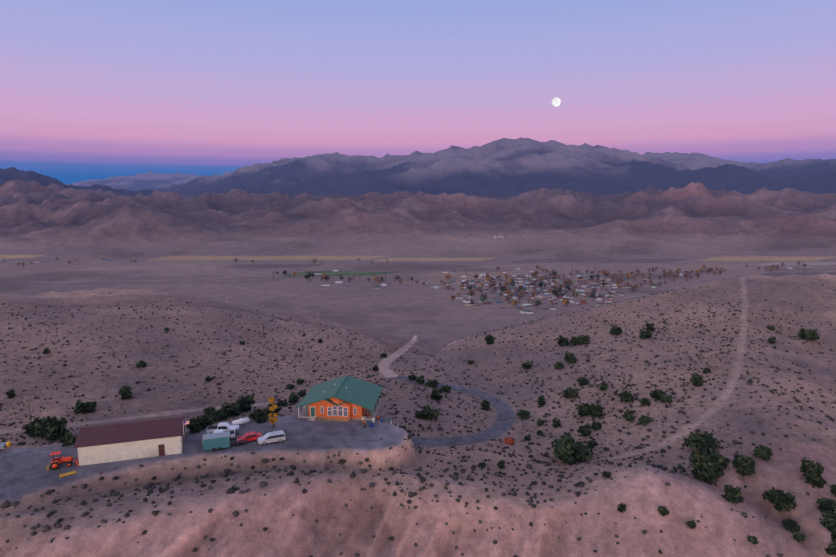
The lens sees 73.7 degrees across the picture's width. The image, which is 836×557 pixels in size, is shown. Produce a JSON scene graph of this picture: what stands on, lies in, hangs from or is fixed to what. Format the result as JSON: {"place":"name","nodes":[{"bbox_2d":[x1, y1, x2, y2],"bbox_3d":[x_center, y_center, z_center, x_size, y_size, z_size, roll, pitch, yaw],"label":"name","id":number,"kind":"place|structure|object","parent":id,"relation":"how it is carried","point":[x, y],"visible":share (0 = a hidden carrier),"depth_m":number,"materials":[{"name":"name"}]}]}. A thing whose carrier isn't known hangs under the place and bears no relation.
{"place":"outdoors","nodes":[
{"label":"outdoors","id":0,"kind":"place"},
{"bbox_2d":[73,414,188,465],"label":"shed building","id":1,"kind":"structure","parent":0,"point":[123,440],"depth_m":98.51,"materials":[{"name":"beige metal"}]},
{"bbox_2d":[0,137,835,556],"bbox_3d":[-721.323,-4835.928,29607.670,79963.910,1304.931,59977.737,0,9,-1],"label":"terrain","id":2,"kind":"structure","parent":0,"point":[560,209],"depth_m":199.93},
{"bbox_2d":[0,441,10,448],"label":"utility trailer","id":3,"kind":"object","parent":2,"relation":"on","point":[5,444],"visible":1,"depth_m":101.39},
{"bbox_2d":[6,389,15,398],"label":"juniper tree","id":4,"kind":"object","parent":2,"relation":"on","point":[10,394],"visible":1,"depth_m":149.86,"materials":[{"name":"green plant"}]},
{"bbox_2d":[22,422,34,433],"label":"juniper tree","id":5,"kind":"object","parent":2,"relation":"on","point":[26,428],"visible":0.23,"depth_m":133.60,"materials":[{"name":"green plant"}]},
{"bbox_2d":[27,416,56,437],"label":"juniper tree","id":6,"kind":"object","parent":2,"relation":"on","point":[37,427],"visible":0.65,"depth_m":130.05,"materials":[{"name":"green plant"}]},
{"bbox_2d":[42,347,49,353],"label":"bush","id":7,"kind":"object","parent":2,"relation":"on","point":[47,350],"visible":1,"depth_m":177.62,"materials":[{"name":"green plant"}]},
{"bbox_2d":[43,416,69,440],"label":"juniper tree","id":8,"kind":"object","parent":2,"relation":"on","point":[57,430],"visible":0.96,"depth_m":128.14,"materials":[{"name":"green plant"}]},
{"bbox_2d":[46,451,78,470],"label":"tractor","id":9,"kind":"object","parent":2,"relation":"on","point":[56,463],"visible":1,"depth_m":94.89,"materials":[{"name":"orange metal"}]},
{"bbox_2d":[59,471,75,476],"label":"yellow board","id":10,"kind":"object","parent":2,"relation":"on","point":[68,473],"visible":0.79,"depth_m":92.66,"materials":[{"name":"yellow wood"}]},
{"bbox_2d":[59,432,76,445],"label":"bush","id":11,"kind":"object","parent":2,"relation":"on","point":[68,438],"visible":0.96,"depth_m":103.33,"materials":[{"name":"green plant"}]},
{"bbox_2d":[73,399,86,413],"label":"bush","id":12,"kind":"object","parent":2,"relation":"on","point":[80,406],"visible":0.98,"depth_m":147.75,"materials":[{"name":"green plant"}]},
{"bbox_2d":[84,401,96,412],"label":"juniper tree","id":13,"kind":"object","parent":2,"relation":"on","point":[91,406],"visible":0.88,"depth_m":148.94,"materials":[{"name":"green plant"}]},
{"bbox_2d":[118,385,131,399],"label":"bush","id":14,"kind":"object","parent":2,"relation":"on","point":[125,392],"visible":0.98,"depth_m":157.30,"materials":[{"name":"green plant"}]},
{"bbox_2d":[136,360,146,367],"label":"juniper tree","id":15,"kind":"object","parent":2,"relation":"on","point":[140,363],"visible":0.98,"depth_m":176.28,"materials":[{"name":"green plant"}]},
{"bbox_2d":[183,421,188,455],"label":"flag pole","id":16,"kind":"object","parent":2,"relation":"on","point":[186,422],"visible":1,"depth_m":98.74,"materials":[{"name":"metal"}]},
{"bbox_2d":[186,417,200,433],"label":"bush","id":17,"kind":"object","parent":2,"relation":"on","point":[194,426],"visible":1,"depth_m":108.74,"materials":[{"name":"green plant"}]},
{"bbox_2d":[197,413,213,429],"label":"juniper tree","id":18,"kind":"object","parent":2,"relation":"on","point":[205,421],"visible":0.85,"depth_m":110.97,"materials":[{"name":"green plant"}]},
{"bbox_2d":[203,406,215,415],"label":"juniper tree","id":19,"kind":"object","parent":2,"relation":"on","point":[208,410],"visible":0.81,"depth_m":151.59,"materials":[{"name":"green plant"}]},
{"bbox_2d":[196,431,229,450],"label":"cargo trailer","id":20,"kind":"object","parent":2,"relation":"on","point":[219,441],"visible":0.98,"depth_m":101.09,"materials":[{"name":"teal paint"}]},
{"bbox_2d":[210,408,225,421],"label":"bush","id":21,"kind":"object","parent":2,"relation":"on","point":[218,415],"visible":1,"depth_m":143.05,"materials":[{"name":"green plant"}]},
{"bbox_2d":[202,429,234,442],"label":"pickup truck","id":22,"kind":"object","parent":2,"relation":"on","point":[232,433],"visible":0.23,"depth_m":105.19,"materials":[{"name":"white metal"}]},
{"bbox_2d":[206,422,238,433],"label":"pickup truck","id":23,"kind":"object","parent":2,"relation":"on","point":[225,426],"visible":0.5,"depth_m":107.83,"materials":[{"name":"white metal"}]},
{"bbox_2d":[221,401,241,417],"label":"juniper tree","id":24,"kind":"object","parent":2,"relation":"on","point":[232,409],"visible":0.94,"depth_m":147.30,"materials":[{"name":"green plant"}]},
{"bbox_2d":[230,436,247,446],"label":"flat trailer","id":25,"kind":"object","parent":2,"relation":"on","point":[234,441],"visible":0.65,"depth_m":103.28,"materials":[{"name":"black metal"}]},
{"bbox_2d":[231,417,249,424],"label":"propane tank","id":26,"kind":"object","parent":2,"relation":"on","point":[245,421],"visible":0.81,"depth_m":111.83,"materials":[{"name":"metal"}]},
{"bbox_2d":[236,396,252,411],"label":"juniper tree","id":27,"kind":"object","parent":2,"relation":"on","point":[244,402],"visible":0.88,"depth_m":152.04,"materials":[{"name":"green plant"}]},
{"bbox_2d":[237,431,262,443],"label":"red sedan","id":28,"kind":"object","parent":2,"relation":"on","point":[250,436],"visible":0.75,"depth_m":104.77,"materials":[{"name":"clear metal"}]},
{"bbox_2d":[246,394,254,403],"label":"juniper tree","id":29,"kind":"object","parent":2,"relation":"on","point":[252,398],"visible":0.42,"depth_m":160.85,"materials":[{"name":"green plant"}]},
{"bbox_2d":[248,408,269,423],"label":"juniper tree","id":30,"kind":"object","parent":2,"relation":"on","point":[259,415],"visible":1,"depth_m":113.99,"materials":[{"name":"green plant"}]},
{"bbox_2d":[257,430,285,445],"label":"silver wagon","id":31,"kind":"object","parent":2,"relation":"on","point":[275,436],"visible":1,"depth_m":104.17,"materials":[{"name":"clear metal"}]},
{"bbox_2d":[268,397,277,427],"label":"yellow poplar tree","id":32,"kind":"object","parent":2,"relation":"on","point":[273,420],"visible":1,"depth_m":110.44,"materials":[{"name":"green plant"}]},
{"bbox_2d":[267,401,281,413],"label":"bush","id":33,"kind":"object","parent":2,"relation":"on","point":[278,409],"visible":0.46,"depth_m":144.67,"materials":[{"name":"green plant"}]},
{"bbox_2d":[276,399,287,406],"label":"juniper tree","id":34,"kind":"object","parent":2,"relation":"on","point":[281,403],"visible":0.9,"depth_m":157.75,"materials":[{"name":"green plant"}]},
{"bbox_2d":[286,384,294,389],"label":"bush","id":35,"kind":"object","parent":2,"relation":"on","point":[290,386],"visible":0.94,"depth_m":177.35,"materials":[{"name":"green plant"}]},
{"bbox_2d":[288,392,299,402],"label":"juniper tree","id":36,"kind":"object","parent":2,"relation":"on","point":[294,397],"visible":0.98,"depth_m":161.28,"materials":[{"name":"green plant"}]},
{"bbox_2d":[297,389,305,396],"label":"juniper tree","id":37,"kind":"object","parent":2,"relation":"on","point":[301,393],"visible":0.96,"depth_m":166.12,"materials":[{"name":"green plant"}]},
{"bbox_2d":[296,375,382,420],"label":"house","id":38,"kind":"structure","parent":2,"relation":"on","point":[347,397],"depth_m":116.38,"materials":[{"name":"paint"}]},
{"bbox_2d":[314,413,382,427],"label":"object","id":39,"kind":"object","parent":2,"relation":"on","point":[371,424],"visible":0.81,"depth_m":114.25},
{"bbox_2d":[1,258,810,313],"bbox_3d":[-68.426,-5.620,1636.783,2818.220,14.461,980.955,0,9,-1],"label":"town buildings","id":40,"kind":"structure","parent":2,"relation":"on","point":[526,305],"depth_m":1461.66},
{"bbox_2d":[408,374,416,380],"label":"bush","id":41,"kind":"object","parent":2,"relation":"on","point":[412,377],"visible":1,"depth_m":174.23,"materials":[{"name":"green plant"}]},
{"bbox_2d":[0,277,835,556],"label":"sagebrush","id":42,"kind":"object","parent":2,"relation":"on","point":[57,524],"visible":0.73,"depth_m":136.12,"materials":[{"name":"green plant"}]},
{"bbox_2d":[414,410,422,417],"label":"juniper tree","id":43,"kind":"object","parent":2,"relation":"on","point":[417,415],"visible":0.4,"depth_m":134.11,"materials":[{"name":"green plant"}]},
{"bbox_2d":[416,375,424,383],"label":"juniper tree","id":44,"kind":"object","parent":2,"relation":"on","point":[420,380],"visible":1,"depth_m":171.02,"materials":[{"name":"green plant"}]},
{"bbox_2d":[418,405,439,420],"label":"juniper tree","id":45,"kind":"object","parent":2,"relation":"on","point":[428,413],"visible":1,"depth_m":133.38,"materials":[{"name":"green plant"}]},
{"bbox_2d":[425,379,438,387],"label":"juniper tree","id":46,"kind":"object","parent":2,"relation":"on","point":[434,383],"visible":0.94,"depth_m":168.30,"materials":[{"name":"green plant"}]},
{"bbox_2d":[430,387,442,399],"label":"juniper tree","id":47,"kind":"object","parent":2,"relation":"on","point":[436,394],"visible":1,"depth_m":152.80,"materials":[{"name":"green plant"}]},
{"bbox_2d":[440,384,451,392],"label":"juniper tree","id":48,"kind":"object","parent":2,"relation":"on","point":[445,388],"visible":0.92,"depth_m":162.90,"materials":[{"name":"green plant"}]},
{"bbox_2d":[477,462,486,467],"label":"bush","id":49,"kind":"object","parent":2,"relation":"on","point":[482,464],"visible":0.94,"depth_m":108.22,"materials":[{"name":"green plant"}]},
{"bbox_2d":[480,399,489,410],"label":"juniper tree","id":50,"kind":"object","parent":2,"relation":"on","point":[484,405],"visible":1,"depth_m":150.64,"materials":[{"name":"green plant"}]},
{"bbox_2d":[485,334,493,344],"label":"juniper tree","id":51,"kind":"object","parent":2,"relation":"on","point":[489,339],"visible":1,"depth_m":227.73,"materials":[{"name":"green plant"}]},
{"bbox_2d":[497,459,504,468],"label":"juniper tree","id":52,"kind":"object","parent":2,"relation":"on","point":[501,464],"visible":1,"depth_m":109.34,"materials":[{"name":"green plant"}]},
{"bbox_2d":[504,437,513,444],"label":"rusty tank","id":53,"kind":"object","parent":2,"relation":"on","point":[509,440],"visible":0.94,"depth_m":125.36,"materials":[{"name":"orange metal"}]},
{"bbox_2d":[517,409,530,418],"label":"juniper tree","id":54,"kind":"object","parent":2,"relation":"on","point":[521,413],"visible":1,"depth_m":145.16,"materials":[{"name":"green plant"}]},
{"bbox_2d":[522,362,531,368],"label":"juniper tree","id":55,"kind":"object","parent":2,"relation":"on","point":[526,365],"visible":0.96,"depth_m":187.39,"materials":[{"name":"green plant"}]},
{"bbox_2d":[537,396,545,404],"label":"juniper tree","id":56,"kind":"object","parent":2,"relation":"on","point":[540,400],"visible":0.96,"depth_m":154.81,"materials":[{"name":"green plant"}]},
{"bbox_2d":[538,418,544,425],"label":"bush","id":57,"kind":"object","parent":2,"relation":"on","point":[540,421],"visible":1,"depth_m":140.09,"materials":[{"name":"green plant"}]},
{"bbox_2d":[552,419,560,427],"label":"juniper tree","id":58,"kind":"object","parent":2,"relation":"on","point":[556,423],"visible":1,"depth_m":137.49,"materials":[{"name":"green plant"}]},
{"bbox_2d":[553,361,563,368],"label":"juniper tree","id":59,"kind":"object","parent":2,"relation":"on","point":[558,365],"visible":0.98,"depth_m":180.41,"materials":[{"name":"green plant"}]},
{"bbox_2d":[557,336,569,345],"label":"juniper tree","id":60,"kind":"object","parent":2,"relation":"on","point":[562,341],"visible":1,"depth_m":204.11,"materials":[{"name":"green plant"}]},
{"bbox_2d":[563,351,576,363],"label":"juniper tree","id":61,"kind":"object","parent":2,"relation":"on","point":[570,358],"visible":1,"depth_m":184.48,"materials":[{"name":"green plant"}]},
{"bbox_2d":[563,387,578,397],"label":"juniper tree","id":62,"kind":"object","parent":2,"relation":"on","point":[568,392],"visible":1,"depth_m":155.91,"materials":[{"name":"green plant"}]},
{"bbox_2d":[550,434,592,464],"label":"juniper tree","id":63,"kind":"object","parent":2,"relation":"on","point":[567,449],"visible":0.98,"depth_m":114.00,"materials":[{"name":"green plant"}]},
{"bbox_2d":[569,336,581,345],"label":"juniper tree","id":64,"kind":"object","parent":2,"relation":"on","point":[574,341],"visible":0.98,"depth_m":201.88,"materials":[{"name":"green plant"}]},
{"bbox_2d":[577,335,589,344],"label":"juniper tree","id":65,"kind":"object","parent":2,"relation":"on","point":[585,339],"visible":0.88,"depth_m":201.79,"materials":[{"name":"green plant"}]},
{"bbox_2d":[577,376,589,385],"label":"juniper tree","id":66,"kind":"object","parent":2,"relation":"on","point":[583,381],"visible":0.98,"depth_m":162.78,"materials":[{"name":"green plant"}]},
{"bbox_2d":[577,403,590,416],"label":"bush","id":67,"kind":"object","parent":2,"relation":"on","point":[584,409],"visible":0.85,"depth_m":141.43,"materials":[{"name":"green plant"}]},
{"bbox_2d":[577,423,591,436],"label":"bush","id":68,"kind":"object","parent":2,"relation":"on","point":[584,430],"visible":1,"depth_m":129.56,"materials":[{"name":"green plant"}]},
{"bbox_2d":[586,440,595,448],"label":"juniper tree","id":69,"kind":"object","parent":2,"relation":"on","point":[592,444],"visible":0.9,"depth_m":123.11,"materials":[{"name":"green plant"}]},
{"bbox_2d":[590,421,601,429],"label":"juniper tree","id":70,"kind":"object","parent":2,"relation":"on","point":[596,425],"visible":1,"depth_m":132.22,"materials":[{"name":"green plant"}]},
{"bbox_2d":[589,404,603,416],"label":"bush","id":71,"kind":"object","parent":2,"relation":"on","point":[596,410],"visible":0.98,"depth_m":138.98,"materials":[{"name":"green plant"}]},
{"bbox_2d":[599,382,607,390],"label":"juniper tree","id":72,"kind":"object","parent":2,"relation":"on","point":[603,386],"visible":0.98,"depth_m":156.55,"materials":[{"name":"green plant"}]},
{"bbox_2d":[602,471,610,477],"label":"bush","id":73,"kind":"object","parent":2,"relation":"on","point":[606,474],"visible":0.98,"depth_m":99.50,"materials":[{"name":"green plant"}]},
{"bbox_2d":[609,326,621,334],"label":"juniper tree","id":74,"kind":"object","parent":2,"relation":"on","point":[615,330],"visible":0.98,"depth_m":205.85,"materials":[{"name":"green plant"}]},
{"bbox_2d":[617,503,625,511],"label":"juniper tree","id":75,"kind":"object","parent":2,"relation":"on","point":[621,507],"visible":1,"depth_m":91.01,"materials":[{"name":"green plant"}]},
{"bbox_2d":[619,390,634,401],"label":"bush","id":76,"kind":"object","parent":2,"relation":"on","point":[625,395],"visible":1,"depth_m":144.72,"materials":[{"name":"green plant"}]},
{"bbox_2d":[622,409,634,420],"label":"juniper tree","id":77,"kind":"object","parent":2,"relation":"on","point":[627,415],"visible":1,"depth_m":133.65,"materials":[{"name":"green plant"}]},
{"bbox_2d":[638,415,650,424],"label":"juniper tree","id":78,"kind":"object","parent":2,"relation":"on","point":[643,419],"visible":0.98,"depth_m":130.25,"materials":[{"name":"green plant"}]},
{"bbox_2d":[639,329,651,338],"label":"juniper tree","id":79,"kind":"object","parent":2,"relation":"on","point":[644,334],"visible":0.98,"depth_m":194.21,"materials":[{"name":"green plant"}]},
{"bbox_2d":[640,397,650,405],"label":"juniper tree","id":80,"kind":"object","parent":2,"relation":"on","point":[644,401],"visible":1,"depth_m":139.35,"materials":[{"name":"green plant"}]},
{"bbox_2d":[645,322,654,331],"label":"juniper tree","id":81,"kind":"object","parent":2,"relation":"on","point":[650,327],"visible":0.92,"depth_m":202.02,"materials":[{"name":"green plant"}]},
{"bbox_2d":[649,389,666,399],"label":"bush","id":82,"kind":"object","parent":2,"relation":"on","point":[655,394],"visible":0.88,"depth_m":142.00,"materials":[{"name":"green plant"}]},
{"bbox_2d":[658,506,669,515],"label":"juniper tree","id":83,"kind":"object","parent":2,"relation":"on","point":[663,510],"visible":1,"depth_m":89.47,"materials":[{"name":"green plant"}]},
{"bbox_2d":[660,394,672,402],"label":"juniper tree","id":84,"kind":"object","parent":2,"relation":"on","point":[666,398],"visible":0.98,"depth_m":139.03,"materials":[{"name":"green plant"}]},
{"bbox_2d":[686,520,695,528],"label":"juniper tree","id":85,"kind":"object","parent":2,"relation":"on","point":[691,524],"visible":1,"depth_m":88.12,"materials":[{"name":"green plant"}]},
{"bbox_2d":[690,373,703,385],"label":"juniper tree","id":86,"kind":"object","parent":2,"relation":"on","point":[696,378],"visible":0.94,"depth_m":146.28,"materials":[{"name":"green plant"}]},
{"bbox_2d":[683,431,719,452],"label":"juniper tree","id":87,"kind":"object","parent":2,"relation":"on","point":[704,440],"visible":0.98,"depth_m":113.10,"materials":[{"name":"green plant"}]},
{"bbox_2d":[689,447,724,484],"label":"juniper tree","id":88,"kind":"object","parent":2,"relation":"on","point":[708,467],"visible":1,"depth_m":100.68,"materials":[{"name":"green plant"}]},
{"bbox_2d":[703,367,710,372],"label":"bush","id":89,"kind":"object","parent":2,"relation":"on","point":[706,370],"visible":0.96,"depth_m":154.00,"materials":[{"name":"green plant"}]},
{"bbox_2d":[715,452,730,468],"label":"juniper tree","id":90,"kind":"object","parent":2,"relation":"on","point":[726,461],"visible":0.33,"depth_m":104.73,"materials":[{"name":"green plant"}]},
{"bbox_2d":[721,484,742,503],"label":"juniper tree","id":91,"kind":"object","parent":2,"relation":"on","point":[732,495],"visible":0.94,"depth_m":93.87,"materials":[{"name":"green plant"}]},
{"bbox_2d":[732,451,755,476],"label":"juniper tree","id":92,"kind":"object","parent":2,"relation":"on","point":[743,464],"visible":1,"depth_m":102.38,"materials":[{"name":"green plant"}]},
{"bbox_2d":[747,535,758,544],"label":"juniper tree","id":93,"kind":"object","parent":2,"relation":"on","point":[754,540],"visible":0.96,"depth_m":86.55,"materials":[{"name":"green plant"}]},
{"bbox_2d":[752,446,773,460],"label":"juniper tree","id":94,"kind":"object","parent":2,"relation":"on","point":[765,454],"visible":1,"depth_m":106.53,"materials":[{"name":"green plant"}]},
{"bbox_2d":[755,444,771,450],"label":"juniper tree","id":95,"kind":"object","parent":2,"relation":"on","point":[764,447],"visible":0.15,"depth_m":107.77,"materials":[{"name":"green plant"}]},
{"bbox_2d":[767,336,775,343],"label":"juniper tree","id":96,"kind":"object","parent":2,"relation":"on","point":[771,339],"visible":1,"depth_m":173.40,"materials":[{"name":"green plant"}]},
{"bbox_2d":[762,487,796,512],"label":"juniper tree","id":97,"kind":"object","parent":2,"relation":"on","point":[780,499],"visible":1,"depth_m":94.62,"materials":[{"name":"green plant"}]},
{"bbox_2d":[782,518,800,531],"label":"juniper tree","id":98,"kind":"object","parent":2,"relation":"on","point":[791,525],"visible":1,"depth_m":90.72,"materials":[{"name":"green plant"}]},
{"bbox_2d":[793,531,806,542],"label":"juniper tree","id":99,"kind":"object","parent":2,"relation":"on","point":[798,536],"visible":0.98,"depth_m":88.40,"materials":[{"name":"green plant"}]},
{"bbox_2d":[798,328,819,340],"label":"juniper tree","id":100,"kind":"object","parent":2,"relation":"on","point":[809,334],"visible":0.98,"depth_m":179.59,"materials":[{"name":"green plant"}]},
{"bbox_2d":[800,456,823,478],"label":"juniper tree","id":101,"kind":"object","parent":2,"relation":"on","point":[809,468],"visible":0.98,"depth_m":99.27,"materials":[{"name":"green plant"}]},
{"bbox_2d":[805,474,826,488],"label":"juniper tree","id":102,"kind":"object","parent":2,"relation":"on","point":[819,482],"visible":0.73,"depth_m":97.67,"materials":[{"name":"green plant"}]},
{"bbox_2d":[816,497,835,513],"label":"juniper tree","id":103,"kind":"object","parent":2,"relation":"on","point":[827,504],"visible":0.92,"depth_m":93.10,"materials":[{"name":"green plant"}]},
{"bbox_2d":[820,509,835,531],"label":"juniper tree","id":104,"kind":"object","parent":2,"relation":"on","point":[829,518],"visible":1,"depth_m":89.14,"materials":[{"name":"green plant"}]},
{"bbox_2d":[824,538,835,555],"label":"bush","id":105,"kind":"object","parent":2,"relation":"on","point":[829,550],"visible":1,"depth_m":85.33,"materials":[{"name":"green plant"}]},
{"bbox_2d":[830,484,835,496],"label":"juniper tree","id":106,"kind":"object","parent":2,"relation":"on","point":[833,489],"visible":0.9,"depth_m":96.61,"materials":[{"name":"green plant"}]},
{"bbox_2d":[831,530,835,540],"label":"bush","id":107,"kind":"object","parent":2,"relation":"on","point":[833,536],"visible":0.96,"depth_m":87.16,"materials":[{"name":"green plant"}]},
{"bbox_2d":[0,0,835,183],"label":"sky","id":108,"kind":"structure","parent":0,"point":[90,89],"materials":[{"name":"purple"}]},
{"bbox_2d":[589,292,596,300],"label":"green tree","id":109,"kind":"object","parent":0,"point":[594,294],"visible":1,"depth_m":1294.47,"materials":[{"name":"green plant"}]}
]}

